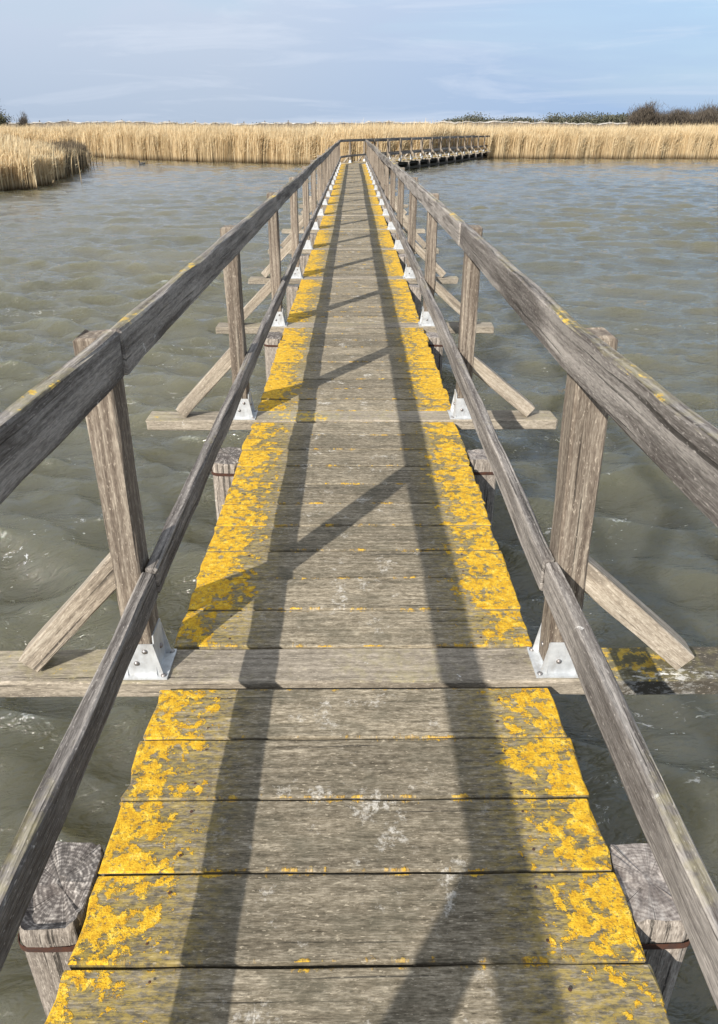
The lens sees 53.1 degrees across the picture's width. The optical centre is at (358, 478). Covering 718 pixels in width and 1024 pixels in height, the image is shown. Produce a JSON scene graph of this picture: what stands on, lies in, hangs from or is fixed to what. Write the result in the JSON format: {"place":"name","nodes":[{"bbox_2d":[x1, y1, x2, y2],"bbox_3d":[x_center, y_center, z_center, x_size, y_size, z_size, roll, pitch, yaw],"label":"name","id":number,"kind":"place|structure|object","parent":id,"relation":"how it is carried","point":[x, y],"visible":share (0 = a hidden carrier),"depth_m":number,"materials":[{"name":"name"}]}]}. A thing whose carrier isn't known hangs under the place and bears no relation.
{"place":"outdoors","nodes":[
{"label":"outdoors","id":0,"kind":"place"},
{"bbox_2d":[7,119,629,129],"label":"windbreak fence","id":1,"kind":"object","parent":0,"point":[140,123],"visible":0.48,"depth_m":105.71,"materials":[{"name":"beige plant"}]},
{"bbox_2d":[0,157,717,1023],"bbox_3d":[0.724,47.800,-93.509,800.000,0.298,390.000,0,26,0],"label":"water","id":2,"kind":"structure","parent":0,"point":[624,251],"depth_m":6.53,"materials":[{"name":"grey liquid"}]},
{"bbox_2d":[0,130,113,190],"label":"reed bed","id":3,"kind":"object","parent":2,"relation":"in","point":[25,163],"visible":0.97,"depth_m":28.90,"materials":[{"name":"beige plant"}]},
{"bbox_2d":[0,150,717,1023],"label":"boardwalk","id":4,"kind":"structure","parent":2,"relation":"in","point":[356,792],"depth_m":1.96,"materials":[{"name":"grey wood"}]},
{"bbox_2d":[0,135,474,971],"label":"timber railing","id":5,"kind":"object","parent":4,"relation":"on","point":[44,419],"visible":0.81,"depth_m":2.02,"materials":[{"name":"grey wood"}]},
{"bbox_2d":[365,135,717,1008],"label":"timber railing","id":6,"kind":"object","parent":4,"relation":"on","point":[675,439],"visible":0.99,"depth_m":1.96,"materials":[{"name":"grey wood"}]},
{"bbox_2d":[0,117,717,163],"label":"reed bed","id":7,"kind":"object","parent":2,"relation":"on","point":[250,144],"visible":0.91,"depth_m":54.66,"materials":[{"name":"beige plant"}]},
{"bbox_2d":[0,0,717,123],"label":"sky","id":8,"kind":"structure","parent":0,"point":[202,61],"materials":[{"name":"blue"}]},
{"bbox_3d":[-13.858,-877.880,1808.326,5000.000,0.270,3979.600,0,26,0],"label":"ground","id":9,"kind":"structure","parent":0,"visible":0},
{"bbox_2d":[0,109,20,125],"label":"bushy tree","id":10,"kind":"object","parent":9,"relation":"on","point":[2,120],"visible":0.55,"depth_m":96.20,"materials":[{"name":"green plant"}]},
{"bbox_2d":[14,110,29,126],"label":"bushy tree","id":11,"kind":"object","parent":9,"relation":"on","point":[22,122],"visible":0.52,"depth_m":98.02,"materials":[{"name":"green plant"}]},
{"bbox_2d":[35,137,102,177],"bbox_3d":[-17.432,-19.037,41.996,5.437,1.600,20.850,-10,28,-20],"label":"rush clump","id":12,"kind":"object","parent":9,"relation":"on","point":[71,144],"visible":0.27,"depth_m":40.12,"materials":[{"name":"brown plant"}]},
{"bbox_2d":[156,111,632,124],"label":"woodland","id":13,"kind":"object","parent":9,"relation":"on","point":[599,119],"visible":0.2,"depth_m":257.21,"materials":[{"name":"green plant"}]},
{"bbox_2d":[623,101,663,128],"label":"bare shrub","id":14,"kind":"object","parent":9,"relation":"on","point":[648,114],"visible":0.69,"depth_m":87.21,"materials":[{"name":"brown plant"}]},
{"bbox_2d":[653,110,673,125],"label":"bare shrub","id":15,"kind":"object","parent":9,"relation":"on","point":[662,117],"visible":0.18,"depth_m":88.71,"materials":[{"name":"brown plant"}]},
{"bbox_2d":[661,105,699,125],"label":"bare shrub","id":16,"kind":"object","parent":9,"relation":"on","point":[678,118],"visible":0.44,"depth_m":87.52,"materials":[{"name":"brown plant"}]},
{"bbox_2d":[674,99,717,126],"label":"bare shrub","id":17,"kind":"object","parent":9,"relation":"on","point":[708,114],"visible":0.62,"depth_m":86.10,"materials":[{"name":"brown plant"}]}
]}

